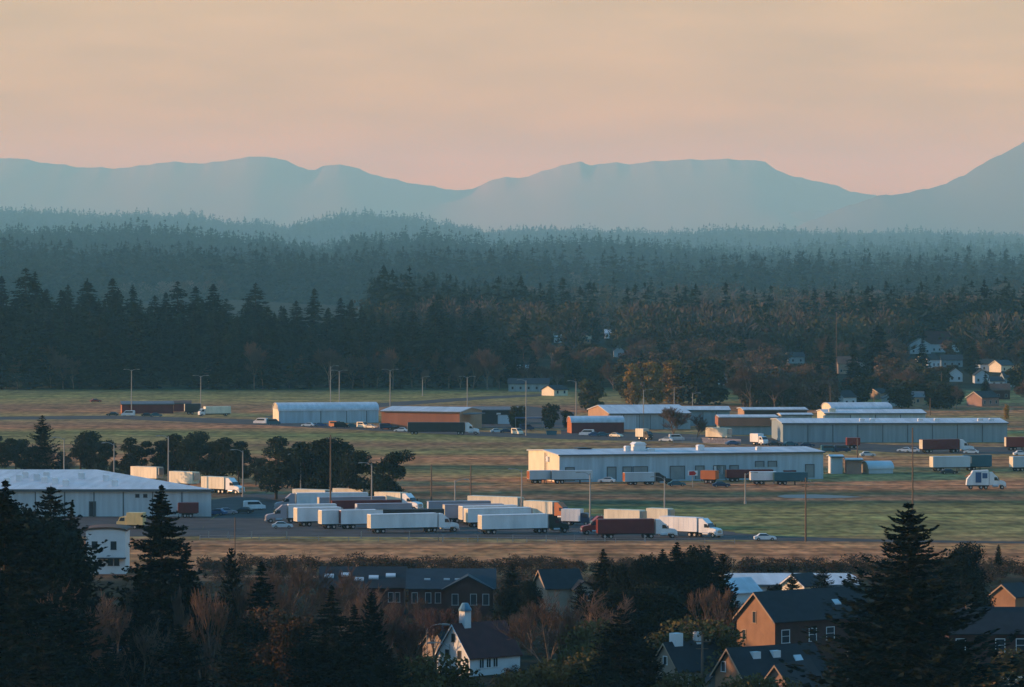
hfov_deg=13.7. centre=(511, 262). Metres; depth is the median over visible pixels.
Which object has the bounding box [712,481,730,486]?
parked car
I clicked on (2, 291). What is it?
conifer tree
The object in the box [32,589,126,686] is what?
fir tree
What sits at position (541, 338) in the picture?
autumn tree
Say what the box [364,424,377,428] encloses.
parked car
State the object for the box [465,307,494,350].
conifer tree
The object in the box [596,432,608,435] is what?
parked car
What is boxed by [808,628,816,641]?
window
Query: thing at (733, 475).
cargo trailer
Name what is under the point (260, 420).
parked van
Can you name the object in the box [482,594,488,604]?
window
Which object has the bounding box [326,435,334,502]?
utility pole
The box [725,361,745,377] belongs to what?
leafless tree
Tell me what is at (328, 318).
conifer tree
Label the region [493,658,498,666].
window
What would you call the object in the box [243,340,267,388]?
leafless tree
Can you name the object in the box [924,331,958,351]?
town house
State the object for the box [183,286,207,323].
conifer tree
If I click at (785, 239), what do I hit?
ridge woods
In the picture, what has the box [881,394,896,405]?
town house
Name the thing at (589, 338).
town house
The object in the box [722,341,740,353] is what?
round tree
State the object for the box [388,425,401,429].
parked car
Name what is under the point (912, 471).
utility pole
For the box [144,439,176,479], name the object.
cypress tree
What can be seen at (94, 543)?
window
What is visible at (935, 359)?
town house
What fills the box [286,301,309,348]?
conifer tree
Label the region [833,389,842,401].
round tree
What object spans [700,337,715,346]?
autumn tree
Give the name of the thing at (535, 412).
lot
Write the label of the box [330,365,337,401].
street lamp
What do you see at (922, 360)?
conifer tree
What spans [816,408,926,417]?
warehouse
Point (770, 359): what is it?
autumn tree
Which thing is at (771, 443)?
parked car
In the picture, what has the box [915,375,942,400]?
round tree
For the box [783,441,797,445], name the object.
parked car
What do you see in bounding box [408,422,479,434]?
semi truck
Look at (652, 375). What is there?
poplar tree
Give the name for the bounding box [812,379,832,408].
round tree
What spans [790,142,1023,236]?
hills
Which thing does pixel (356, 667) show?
fir tree
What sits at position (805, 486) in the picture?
utility pole
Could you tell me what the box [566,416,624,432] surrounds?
barn
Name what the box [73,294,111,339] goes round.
conifer tree
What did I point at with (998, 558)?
fir tree
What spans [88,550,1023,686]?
undergrowth
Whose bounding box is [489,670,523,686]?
golden bush
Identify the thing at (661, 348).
conifer tree
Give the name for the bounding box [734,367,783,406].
autumn tree
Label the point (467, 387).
street lamp
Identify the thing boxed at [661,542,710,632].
fir tree
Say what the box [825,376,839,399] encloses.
leafless tree
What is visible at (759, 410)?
storage shed
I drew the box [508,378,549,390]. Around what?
town house
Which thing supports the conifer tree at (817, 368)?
on the ground at (952, 506)
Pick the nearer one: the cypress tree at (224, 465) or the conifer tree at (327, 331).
the cypress tree at (224, 465)
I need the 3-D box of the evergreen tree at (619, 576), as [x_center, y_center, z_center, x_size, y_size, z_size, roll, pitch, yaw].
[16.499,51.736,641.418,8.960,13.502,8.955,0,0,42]
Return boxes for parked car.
[106,412,118,415]
[150,413,161,416]
[211,508,227,514]
[221,508,237,513]
[235,507,253,513]
[272,521,292,527]
[301,422,313,426]
[314,422,327,426]
[348,423,356,427]
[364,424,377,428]
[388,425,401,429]
[394,428,407,431]
[490,428,501,432]
[500,428,510,432]
[588,432,597,435]
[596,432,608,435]
[598,477,615,482]
[609,433,622,436]
[659,437,672,441]
[667,480,685,485]
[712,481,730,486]
[725,440,740,444]
[753,533,776,540]
[767,441,781,445]
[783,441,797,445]
[800,442,814,446]
[859,451,875,456]
[897,447,909,451]
[905,448,919,452]
[940,468,957,473]
[963,449,978,453]
[1013,451,1023,455]
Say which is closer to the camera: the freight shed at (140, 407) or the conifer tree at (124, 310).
the freight shed at (140, 407)
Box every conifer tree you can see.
[0,276,11,309]
[8,268,50,316]
[23,293,55,325]
[27,272,45,307]
[35,291,52,320]
[42,289,55,323]
[54,290,68,324]
[62,285,75,324]
[69,278,101,322]
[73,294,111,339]
[100,306,168,386]
[102,277,126,313]
[106,289,129,326]
[109,293,124,334]
[123,302,137,324]
[125,285,141,312]
[136,299,147,328]
[144,295,161,323]
[145,306,155,332]
[152,301,180,341]
[157,293,173,320]
[158,281,190,330]
[173,303,207,349]
[181,302,207,339]
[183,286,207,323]
[202,284,226,320]
[217,309,231,338]
[218,306,230,327]
[221,299,236,325]
[237,297,256,325]
[238,283,274,336]
[244,331,294,388]
[257,306,273,336]
[277,306,287,348]
[278,306,289,334]
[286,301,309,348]
[302,288,324,347]
[317,308,335,352]
[319,341,345,386]
[321,307,334,345]
[329,298,348,344]
[342,299,360,335]
[357,306,371,334]
[372,329,416,388]
[419,304,456,349]
[421,293,454,341]
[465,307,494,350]
[468,354,484,387]
[505,360,521,383]
[513,314,537,357]
[526,352,538,375]
[637,350,646,368]
[655,334,671,360]
[737,335,747,351]
[813,364,822,374]
[820,336,838,379]
[841,347,867,391]
[857,322,891,377]
[859,344,872,378]
[886,348,897,363]
[915,338,931,367]
[962,339,985,375]
[981,372,991,390]
[984,321,1004,359]
[999,322,1013,361]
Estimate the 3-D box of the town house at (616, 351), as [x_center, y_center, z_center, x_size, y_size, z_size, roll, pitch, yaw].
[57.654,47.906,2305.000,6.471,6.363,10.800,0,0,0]
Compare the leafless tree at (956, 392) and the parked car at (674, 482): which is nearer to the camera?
the parked car at (674, 482)
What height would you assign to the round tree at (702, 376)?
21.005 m
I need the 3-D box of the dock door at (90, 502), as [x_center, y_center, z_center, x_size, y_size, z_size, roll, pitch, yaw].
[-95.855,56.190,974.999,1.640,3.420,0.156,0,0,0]
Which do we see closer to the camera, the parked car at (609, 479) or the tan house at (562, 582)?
the tan house at (562, 582)
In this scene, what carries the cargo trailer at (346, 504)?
on the parking lot at (244, 524)
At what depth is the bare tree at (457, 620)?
638.81 m
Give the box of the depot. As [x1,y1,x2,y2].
[715,414,778,434]
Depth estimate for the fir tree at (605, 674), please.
503.72 m
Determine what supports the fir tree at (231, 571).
on the ground at (952, 506)
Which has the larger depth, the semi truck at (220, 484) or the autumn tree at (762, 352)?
the autumn tree at (762, 352)
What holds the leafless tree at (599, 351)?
on the ground at (952, 506)
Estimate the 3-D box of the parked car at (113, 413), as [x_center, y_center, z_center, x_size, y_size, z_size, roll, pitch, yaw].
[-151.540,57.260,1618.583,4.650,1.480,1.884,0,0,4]
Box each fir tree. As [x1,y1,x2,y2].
[0,480,127,686]
[0,487,121,651]
[16,415,69,468]
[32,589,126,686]
[56,501,106,660]
[85,635,126,686]
[101,484,247,652]
[105,605,173,686]
[113,570,164,686]
[135,623,218,686]
[155,544,211,686]
[187,607,248,685]
[201,632,271,686]
[214,548,247,643]
[234,561,282,682]
[271,627,342,686]
[293,585,352,682]
[313,604,382,686]
[359,592,396,685]
[491,564,525,612]
[569,549,612,628]
[570,582,588,626]
[575,608,665,686]
[586,638,629,686]
[633,645,671,686]
[648,549,701,630]
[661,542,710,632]
[702,545,736,637]
[714,553,739,634]
[778,502,1023,686]
[785,572,800,589]
[810,566,834,587]
[814,620,876,686]
[841,574,863,595]
[928,627,971,686]
[993,545,1003,568]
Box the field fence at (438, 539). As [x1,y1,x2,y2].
[200,535,734,542]
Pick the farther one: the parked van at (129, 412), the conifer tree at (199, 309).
the conifer tree at (199, 309)
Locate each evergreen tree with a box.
[0,504,103,671]
[495,606,510,628]
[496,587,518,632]
[518,580,543,628]
[580,587,643,659]
[597,562,640,613]
[625,581,686,661]
[626,552,666,649]
[674,545,723,619]
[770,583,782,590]
[935,541,996,613]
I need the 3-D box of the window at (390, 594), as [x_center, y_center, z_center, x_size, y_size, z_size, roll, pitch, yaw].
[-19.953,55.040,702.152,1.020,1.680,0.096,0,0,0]
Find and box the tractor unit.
[579,515,614,534]
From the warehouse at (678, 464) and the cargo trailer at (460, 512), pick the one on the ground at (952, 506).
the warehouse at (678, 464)
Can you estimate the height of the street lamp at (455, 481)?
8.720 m
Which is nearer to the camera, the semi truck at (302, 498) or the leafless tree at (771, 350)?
the semi truck at (302, 498)
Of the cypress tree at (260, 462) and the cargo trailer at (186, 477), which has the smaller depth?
the cargo trailer at (186, 477)
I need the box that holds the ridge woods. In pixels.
[0,204,1023,264]
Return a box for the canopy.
[515,417,542,428]
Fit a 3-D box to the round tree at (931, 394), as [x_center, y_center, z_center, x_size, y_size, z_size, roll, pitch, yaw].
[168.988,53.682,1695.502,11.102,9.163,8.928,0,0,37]
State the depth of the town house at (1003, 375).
1981.44 m
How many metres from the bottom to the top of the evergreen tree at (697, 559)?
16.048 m
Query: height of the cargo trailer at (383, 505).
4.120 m
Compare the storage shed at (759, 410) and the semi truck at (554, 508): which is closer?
the semi truck at (554, 508)
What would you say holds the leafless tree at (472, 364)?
on the ground at (952, 506)
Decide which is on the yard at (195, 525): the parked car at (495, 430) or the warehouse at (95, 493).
the warehouse at (95, 493)
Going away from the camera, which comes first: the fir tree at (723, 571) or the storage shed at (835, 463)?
the fir tree at (723, 571)
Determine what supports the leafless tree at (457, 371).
on the ground at (952, 506)
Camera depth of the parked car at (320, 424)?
1509.59 m
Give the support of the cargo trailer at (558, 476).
on the ground at (952, 506)
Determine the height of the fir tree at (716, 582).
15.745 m
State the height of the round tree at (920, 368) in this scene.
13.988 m
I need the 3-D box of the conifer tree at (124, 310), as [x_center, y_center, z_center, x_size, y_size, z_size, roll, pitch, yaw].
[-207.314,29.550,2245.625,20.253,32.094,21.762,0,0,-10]
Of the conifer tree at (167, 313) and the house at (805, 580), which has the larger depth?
the conifer tree at (167, 313)
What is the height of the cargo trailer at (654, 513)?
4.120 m
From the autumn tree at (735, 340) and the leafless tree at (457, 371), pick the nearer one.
the leafless tree at (457, 371)
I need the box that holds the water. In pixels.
[779,494,855,497]
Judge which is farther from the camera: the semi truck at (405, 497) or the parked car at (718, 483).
the parked car at (718, 483)
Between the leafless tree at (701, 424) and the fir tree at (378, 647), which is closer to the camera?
the fir tree at (378, 647)
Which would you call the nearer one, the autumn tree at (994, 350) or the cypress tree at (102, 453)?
the cypress tree at (102, 453)
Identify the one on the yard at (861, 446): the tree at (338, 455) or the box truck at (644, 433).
the box truck at (644, 433)
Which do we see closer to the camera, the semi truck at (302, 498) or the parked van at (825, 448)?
the semi truck at (302, 498)
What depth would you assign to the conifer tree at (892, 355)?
1999.87 m
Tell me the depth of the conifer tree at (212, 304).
2253.01 m
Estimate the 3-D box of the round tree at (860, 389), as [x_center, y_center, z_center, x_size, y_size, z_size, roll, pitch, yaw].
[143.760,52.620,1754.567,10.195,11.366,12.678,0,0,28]
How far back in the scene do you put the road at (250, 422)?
1530.55 m
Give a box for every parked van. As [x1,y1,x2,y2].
[121,410,134,415]
[243,500,265,509]
[253,418,267,423]
[267,419,280,424]
[329,421,339,426]
[334,422,347,427]
[357,422,367,427]
[379,423,391,428]
[511,428,522,434]
[520,424,533,429]
[579,429,593,435]
[669,434,684,440]
[821,445,834,451]
[834,445,850,451]
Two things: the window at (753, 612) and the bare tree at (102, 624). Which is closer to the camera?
the bare tree at (102, 624)
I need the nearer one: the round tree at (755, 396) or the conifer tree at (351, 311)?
the round tree at (755, 396)
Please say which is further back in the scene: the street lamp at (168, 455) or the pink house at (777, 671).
the street lamp at (168, 455)
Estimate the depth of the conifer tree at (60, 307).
2196.16 m
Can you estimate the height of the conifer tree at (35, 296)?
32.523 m
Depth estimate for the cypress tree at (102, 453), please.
1146.69 m
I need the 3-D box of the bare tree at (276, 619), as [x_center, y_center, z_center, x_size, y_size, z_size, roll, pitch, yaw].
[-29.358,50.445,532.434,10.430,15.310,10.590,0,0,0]
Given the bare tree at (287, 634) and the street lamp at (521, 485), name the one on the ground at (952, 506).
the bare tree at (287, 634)
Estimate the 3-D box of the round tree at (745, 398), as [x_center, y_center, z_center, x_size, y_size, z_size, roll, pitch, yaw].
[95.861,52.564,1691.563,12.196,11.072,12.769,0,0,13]
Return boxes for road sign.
[688,471,697,486]
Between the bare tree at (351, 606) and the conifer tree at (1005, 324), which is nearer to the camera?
the bare tree at (351, 606)
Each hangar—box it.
[587,404,691,428]
[682,406,730,425]
[821,402,892,408]
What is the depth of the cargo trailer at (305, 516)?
938.95 m
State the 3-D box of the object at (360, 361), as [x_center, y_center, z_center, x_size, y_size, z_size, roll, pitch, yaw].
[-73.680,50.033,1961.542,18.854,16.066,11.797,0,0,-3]
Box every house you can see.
[85,524,130,573]
[318,566,407,614]
[405,568,496,619]
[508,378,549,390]
[533,568,592,616]
[540,385,568,395]
[580,335,591,343]
[604,329,613,337]
[613,345,623,356]
[652,631,723,686]
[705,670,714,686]
[710,642,829,686]
[724,577,761,607]
[732,586,872,658]
[761,659,828,686]
[780,572,819,589]
[786,352,804,362]
[833,390,856,401]
[837,356,857,373]
[870,388,886,398]
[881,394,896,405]
[908,338,930,353]
[911,391,924,404]
[915,353,940,367]
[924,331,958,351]
[940,355,962,366]
[945,604,1023,672]
[948,367,962,381]
[965,391,999,405]
[972,369,989,383]
[977,359,993,370]
[987,383,1010,398]
[987,582,1023,606]
[988,376,1005,382]
[989,360,1013,371]
[999,371,1013,386]
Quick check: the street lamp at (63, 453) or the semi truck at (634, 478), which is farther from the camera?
the semi truck at (634, 478)
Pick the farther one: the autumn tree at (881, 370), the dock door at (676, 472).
the autumn tree at (881, 370)
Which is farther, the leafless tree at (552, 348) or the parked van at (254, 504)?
the leafless tree at (552, 348)
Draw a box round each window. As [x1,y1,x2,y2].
[92,541,97,549]
[107,559,112,565]
[110,541,116,549]
[114,559,119,565]
[388,592,392,601]
[395,592,399,601]
[412,592,417,602]
[425,592,430,602]
[435,592,440,602]
[451,634,454,641]
[452,594,457,604]
[457,650,460,659]
[470,594,476,604]
[479,659,484,668]
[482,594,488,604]
[485,658,491,667]
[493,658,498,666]
[663,656,666,664]
[720,661,725,671]
[752,611,755,622]
[781,629,789,643]
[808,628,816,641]
[826,626,834,639]
[995,638,1004,652]
[1016,638,1023,651]
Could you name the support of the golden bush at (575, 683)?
on the ground at (952, 506)
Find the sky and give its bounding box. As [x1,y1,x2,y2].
[0,0,1023,195]
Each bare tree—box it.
[0,579,118,659]
[42,446,78,468]
[72,593,172,665]
[85,617,178,686]
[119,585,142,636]
[171,585,190,658]
[182,585,230,686]
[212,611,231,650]
[242,551,333,624]
[242,593,348,651]
[243,573,288,618]
[244,559,304,615]
[274,564,364,646]
[307,561,372,635]
[340,593,362,626]
[343,581,401,640]
[353,604,413,652]
[380,597,402,647]
[386,606,437,681]
[404,595,437,644]
[418,607,456,668]
[445,613,458,623]
[471,603,491,621]
[491,590,585,670]
[509,612,522,641]
[514,600,548,655]
[531,587,635,654]
[555,609,583,653]
[684,585,727,639]
[707,587,740,647]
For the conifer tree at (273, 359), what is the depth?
1956.28 m
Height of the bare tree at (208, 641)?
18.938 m
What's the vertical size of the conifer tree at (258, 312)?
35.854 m
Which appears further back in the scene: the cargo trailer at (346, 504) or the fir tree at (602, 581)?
the cargo trailer at (346, 504)
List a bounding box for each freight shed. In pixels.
[120,401,173,413]
[173,400,191,410]
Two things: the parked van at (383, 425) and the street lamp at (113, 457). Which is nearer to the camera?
the street lamp at (113, 457)
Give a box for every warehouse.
[0,469,213,516]
[527,442,824,481]
[770,418,1008,441]
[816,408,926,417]
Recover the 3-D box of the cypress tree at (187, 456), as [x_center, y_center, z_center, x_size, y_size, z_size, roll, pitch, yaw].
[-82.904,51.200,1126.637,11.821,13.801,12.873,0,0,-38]
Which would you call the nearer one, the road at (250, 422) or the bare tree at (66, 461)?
the bare tree at (66, 461)
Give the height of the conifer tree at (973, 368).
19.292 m
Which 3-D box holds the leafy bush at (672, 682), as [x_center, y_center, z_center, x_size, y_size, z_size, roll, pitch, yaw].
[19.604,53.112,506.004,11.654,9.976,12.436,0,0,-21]
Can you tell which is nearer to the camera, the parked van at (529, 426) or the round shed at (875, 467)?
the round shed at (875, 467)
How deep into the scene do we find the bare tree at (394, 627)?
564.76 m
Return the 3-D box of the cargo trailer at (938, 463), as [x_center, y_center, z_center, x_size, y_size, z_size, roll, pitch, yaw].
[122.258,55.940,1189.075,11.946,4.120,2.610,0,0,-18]
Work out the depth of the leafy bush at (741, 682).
502.99 m
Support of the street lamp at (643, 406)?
on the ground at (952, 506)
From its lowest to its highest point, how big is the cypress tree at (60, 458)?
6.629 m
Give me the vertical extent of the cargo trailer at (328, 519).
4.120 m
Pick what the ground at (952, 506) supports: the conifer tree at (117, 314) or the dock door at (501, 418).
the conifer tree at (117, 314)
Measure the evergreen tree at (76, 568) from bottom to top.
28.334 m
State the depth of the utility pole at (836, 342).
2016.18 m
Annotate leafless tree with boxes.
[38,344,59,387]
[48,353,80,388]
[64,358,80,388]
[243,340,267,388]
[253,355,269,388]
[313,347,346,388]
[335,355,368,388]
[374,347,398,388]
[420,369,430,382]
[443,356,460,387]
[448,366,470,388]
[463,352,485,388]
[475,347,501,388]
[517,361,535,377]
[529,340,545,358]
[544,343,556,361]
[553,351,565,361]
[578,350,587,356]
[591,348,609,357]
[592,352,616,381]
[597,361,618,388]
[618,346,643,358]
[626,339,656,348]
[659,407,691,433]
[689,414,707,439]
[724,365,758,406]
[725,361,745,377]
[750,361,771,367]
[755,372,793,406]
[758,346,779,354]
[773,391,784,406]
[815,336,835,350]
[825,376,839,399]
[833,342,850,350]
[886,367,901,381]
[886,374,901,387]
[888,350,909,360]
[893,370,925,384]
[948,385,963,408]
[974,346,988,358]
[1004,348,1021,365]
[1013,340,1023,350]
[1013,380,1023,396]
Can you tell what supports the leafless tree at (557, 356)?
on the ground at (952, 506)
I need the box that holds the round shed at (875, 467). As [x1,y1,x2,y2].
[862,461,893,473]
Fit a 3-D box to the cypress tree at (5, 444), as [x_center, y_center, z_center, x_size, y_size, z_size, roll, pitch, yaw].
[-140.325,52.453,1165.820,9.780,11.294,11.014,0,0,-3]
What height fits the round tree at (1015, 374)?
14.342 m
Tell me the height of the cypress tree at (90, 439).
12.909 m
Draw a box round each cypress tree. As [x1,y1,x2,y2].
[0,436,15,467]
[5,439,32,468]
[21,447,41,468]
[56,451,71,468]
[69,430,116,468]
[86,440,117,470]
[108,460,119,472]
[118,437,152,474]
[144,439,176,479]
[156,433,198,475]
[174,431,214,473]
[193,441,229,475]
[205,437,250,476]
[231,450,256,482]
[249,457,267,485]
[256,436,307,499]
[285,449,317,488]
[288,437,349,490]
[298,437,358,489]
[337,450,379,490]
[368,473,390,495]
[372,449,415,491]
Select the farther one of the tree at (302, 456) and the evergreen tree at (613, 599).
the tree at (302, 456)
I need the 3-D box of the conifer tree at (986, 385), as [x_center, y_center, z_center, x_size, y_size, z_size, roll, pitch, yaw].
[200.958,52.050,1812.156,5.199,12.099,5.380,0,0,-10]
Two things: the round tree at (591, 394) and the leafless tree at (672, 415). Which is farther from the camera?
the round tree at (591, 394)
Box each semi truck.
[201,476,245,493]
[264,503,336,522]
[274,492,367,508]
[367,512,459,533]
[374,491,423,508]
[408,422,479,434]
[478,513,569,533]
[523,500,567,517]
[596,518,677,538]
[623,472,671,484]
[659,516,722,537]
[919,439,973,452]
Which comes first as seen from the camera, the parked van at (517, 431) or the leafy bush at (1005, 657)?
the leafy bush at (1005, 657)
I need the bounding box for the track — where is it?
[266,394,542,417]
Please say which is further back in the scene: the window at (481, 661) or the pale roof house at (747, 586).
the pale roof house at (747, 586)
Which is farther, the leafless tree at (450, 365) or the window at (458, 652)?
the leafless tree at (450, 365)
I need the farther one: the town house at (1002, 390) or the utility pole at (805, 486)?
the town house at (1002, 390)
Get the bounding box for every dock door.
[89,501,95,515]
[497,414,509,423]
[565,467,574,480]
[607,467,616,479]
[621,414,638,428]
[622,466,631,479]
[633,466,647,471]
[670,466,684,478]
[695,465,704,478]
[713,465,723,473]
[716,465,725,478]
[729,465,738,468]
[755,461,763,466]
[768,461,776,466]
[805,464,814,477]
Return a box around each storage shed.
[472,406,526,423]
[737,407,808,415]
[777,413,813,417]
[826,454,844,473]
[843,458,862,473]
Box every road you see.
[0,415,665,441]
[735,533,1023,542]
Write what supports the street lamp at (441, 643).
on the ground at (952, 506)
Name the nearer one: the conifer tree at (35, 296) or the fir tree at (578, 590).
the fir tree at (578, 590)
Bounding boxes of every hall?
[272,402,378,422]
[380,406,484,428]
[724,573,861,590]
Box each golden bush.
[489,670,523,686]
[505,656,574,686]
[547,660,590,686]
[965,660,1023,686]
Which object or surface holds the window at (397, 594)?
in the brick house at (392, 579)
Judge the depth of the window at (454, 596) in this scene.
693.64 m
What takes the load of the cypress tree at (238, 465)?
on the ground at (952, 506)
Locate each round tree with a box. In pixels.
[507,405,525,427]
[541,403,560,428]
[559,410,573,427]
[575,343,599,352]
[578,379,606,411]
[583,354,608,382]
[588,331,600,343]
[604,335,618,348]
[611,362,644,375]
[612,374,628,399]
[617,356,646,365]
[677,356,733,404]
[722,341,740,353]
[739,382,762,406]
[747,383,776,406]
[752,387,772,406]
[772,376,783,406]
[780,382,801,406]
[797,361,815,366]
[810,341,826,359]
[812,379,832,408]
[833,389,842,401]
[838,351,861,362]
[849,377,871,401]
[866,376,878,388]
[883,368,904,389]
[884,380,920,408]
[900,365,925,374]
[902,363,922,368]
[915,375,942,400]
[922,368,949,383]
[923,386,942,408]
[926,381,941,387]
[935,383,965,408]
[944,364,958,371]
[1005,362,1023,391]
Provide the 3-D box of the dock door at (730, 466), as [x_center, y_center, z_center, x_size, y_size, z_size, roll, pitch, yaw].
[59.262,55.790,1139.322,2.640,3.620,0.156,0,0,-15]
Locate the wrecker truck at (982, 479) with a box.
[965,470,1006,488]
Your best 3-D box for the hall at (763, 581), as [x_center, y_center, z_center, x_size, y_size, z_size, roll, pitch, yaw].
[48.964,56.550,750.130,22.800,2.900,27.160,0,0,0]
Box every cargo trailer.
[130,466,163,478]
[169,471,199,484]
[178,502,198,517]
[184,403,200,413]
[292,488,331,492]
[293,506,342,525]
[317,496,385,503]
[318,509,361,528]
[331,499,400,508]
[332,488,369,492]
[338,509,385,528]
[355,503,411,508]
[376,508,443,513]
[427,500,490,508]
[443,503,503,522]
[458,505,518,523]
[464,507,532,526]
[467,495,524,506]
[527,470,551,483]
[551,470,592,483]
[604,509,646,518]
[646,507,674,518]
[700,470,718,483]
[705,427,731,439]
[725,469,772,481]
[749,471,775,484]
[773,472,807,484]
[846,437,859,448]
[929,456,971,470]
[962,455,991,470]
[1004,437,1023,449]
[1009,456,1023,470]
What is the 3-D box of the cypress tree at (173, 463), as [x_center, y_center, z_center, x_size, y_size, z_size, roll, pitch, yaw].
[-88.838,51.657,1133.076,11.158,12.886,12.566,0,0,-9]
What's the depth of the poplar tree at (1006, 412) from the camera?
1587.67 m
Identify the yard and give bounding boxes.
[62,493,287,535]
[561,429,1023,453]
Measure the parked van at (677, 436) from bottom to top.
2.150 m
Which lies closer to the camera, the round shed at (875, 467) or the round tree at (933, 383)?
the round shed at (875, 467)
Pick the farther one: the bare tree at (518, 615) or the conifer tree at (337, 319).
the conifer tree at (337, 319)
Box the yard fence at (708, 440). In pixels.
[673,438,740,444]
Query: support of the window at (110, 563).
in the white house at (117, 537)
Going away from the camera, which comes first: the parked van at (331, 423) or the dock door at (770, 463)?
the dock door at (770, 463)
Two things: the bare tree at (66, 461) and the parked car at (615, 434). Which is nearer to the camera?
the bare tree at (66, 461)
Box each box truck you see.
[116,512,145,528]
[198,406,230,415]
[561,508,592,524]
[635,428,652,439]
[750,433,767,444]
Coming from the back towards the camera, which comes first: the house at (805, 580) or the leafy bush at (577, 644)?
the house at (805, 580)
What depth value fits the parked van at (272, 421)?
1525.79 m
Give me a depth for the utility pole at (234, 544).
784.11 m
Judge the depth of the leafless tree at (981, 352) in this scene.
2177.02 m
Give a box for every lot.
[200,504,734,540]
[482,406,573,427]
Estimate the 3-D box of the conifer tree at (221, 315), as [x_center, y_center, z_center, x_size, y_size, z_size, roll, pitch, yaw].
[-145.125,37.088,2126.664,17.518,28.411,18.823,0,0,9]
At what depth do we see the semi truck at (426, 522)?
916.74 m
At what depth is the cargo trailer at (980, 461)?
1191.46 m
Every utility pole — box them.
[234,528,235,559]
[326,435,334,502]
[431,464,431,500]
[470,465,471,494]
[694,634,710,686]
[802,478,810,541]
[836,312,836,377]
[912,428,913,514]
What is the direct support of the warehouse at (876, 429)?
on the ground at (952, 506)
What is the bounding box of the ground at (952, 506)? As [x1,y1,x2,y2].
[0,228,1023,686]
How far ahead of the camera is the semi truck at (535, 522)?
913.65 m
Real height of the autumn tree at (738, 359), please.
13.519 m
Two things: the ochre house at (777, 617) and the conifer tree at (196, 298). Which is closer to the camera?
the ochre house at (777, 617)
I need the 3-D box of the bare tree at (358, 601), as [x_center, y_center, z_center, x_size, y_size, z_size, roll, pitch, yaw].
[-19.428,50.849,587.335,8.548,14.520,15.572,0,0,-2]
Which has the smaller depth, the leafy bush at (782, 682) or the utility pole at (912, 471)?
the leafy bush at (782, 682)
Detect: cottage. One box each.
[421,624,450,657]
[435,603,522,676]
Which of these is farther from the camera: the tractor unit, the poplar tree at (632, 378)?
the poplar tree at (632, 378)
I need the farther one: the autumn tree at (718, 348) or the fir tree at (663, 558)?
the autumn tree at (718, 348)
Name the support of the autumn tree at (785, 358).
on the ground at (952, 506)
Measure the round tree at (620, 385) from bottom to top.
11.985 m
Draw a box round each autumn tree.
[531,335,551,357]
[550,346,576,367]
[584,347,606,357]
[632,350,668,362]
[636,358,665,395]
[668,340,691,356]
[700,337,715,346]
[702,341,731,358]
[727,337,753,348]
[729,359,755,369]
[732,358,757,366]
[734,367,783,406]
[745,349,768,359]
[752,382,777,406]
[759,343,792,362]
[760,353,784,367]
[760,366,796,406]
[781,363,806,374]
[789,375,825,408]
[807,380,838,408]
[872,355,905,389]
[886,338,907,351]
[895,361,924,368]
[903,365,921,374]
[927,366,947,383]
[940,340,958,354]
[973,339,1007,359]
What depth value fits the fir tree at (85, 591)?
551.03 m
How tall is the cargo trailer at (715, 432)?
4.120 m
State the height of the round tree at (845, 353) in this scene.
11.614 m
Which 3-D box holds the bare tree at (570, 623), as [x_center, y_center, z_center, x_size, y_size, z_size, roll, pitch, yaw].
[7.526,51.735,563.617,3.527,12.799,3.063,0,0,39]
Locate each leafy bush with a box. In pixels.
[393,650,483,686]
[547,617,633,671]
[557,647,602,686]
[644,615,745,677]
[650,668,709,686]
[718,672,780,686]
[751,675,802,686]
[991,646,1023,676]
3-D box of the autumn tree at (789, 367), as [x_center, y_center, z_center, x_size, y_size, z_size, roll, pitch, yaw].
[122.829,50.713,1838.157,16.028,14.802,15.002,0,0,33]
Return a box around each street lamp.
[52,437,64,468]
[102,442,114,471]
[123,369,139,409]
[156,435,168,481]
[192,375,208,403]
[231,449,243,496]
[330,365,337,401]
[336,370,347,401]
[359,462,371,499]
[382,369,398,406]
[426,623,449,662]
[428,642,449,668]
[454,479,468,500]
[459,376,475,406]
[509,468,521,506]
[517,379,526,435]
[576,472,590,521]
[643,389,652,427]
[651,476,664,507]
[744,472,757,503]
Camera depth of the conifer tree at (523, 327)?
2230.42 m
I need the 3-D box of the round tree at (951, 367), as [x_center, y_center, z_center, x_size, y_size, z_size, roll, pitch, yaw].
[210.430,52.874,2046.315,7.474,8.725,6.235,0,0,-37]
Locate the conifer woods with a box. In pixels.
[0,217,1023,351]
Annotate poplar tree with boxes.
[622,363,642,404]
[641,361,668,404]
[659,359,685,403]
[1003,404,1008,418]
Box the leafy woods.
[52,251,1023,358]
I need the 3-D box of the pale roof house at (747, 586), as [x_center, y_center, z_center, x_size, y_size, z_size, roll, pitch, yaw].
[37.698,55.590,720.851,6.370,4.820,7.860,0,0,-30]
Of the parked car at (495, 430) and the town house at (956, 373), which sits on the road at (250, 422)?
the parked car at (495, 430)
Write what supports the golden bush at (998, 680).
on the ground at (952, 506)
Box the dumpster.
[546,431,556,434]
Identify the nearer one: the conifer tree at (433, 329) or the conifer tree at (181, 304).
the conifer tree at (433, 329)
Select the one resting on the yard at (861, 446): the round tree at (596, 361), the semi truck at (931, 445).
the semi truck at (931, 445)

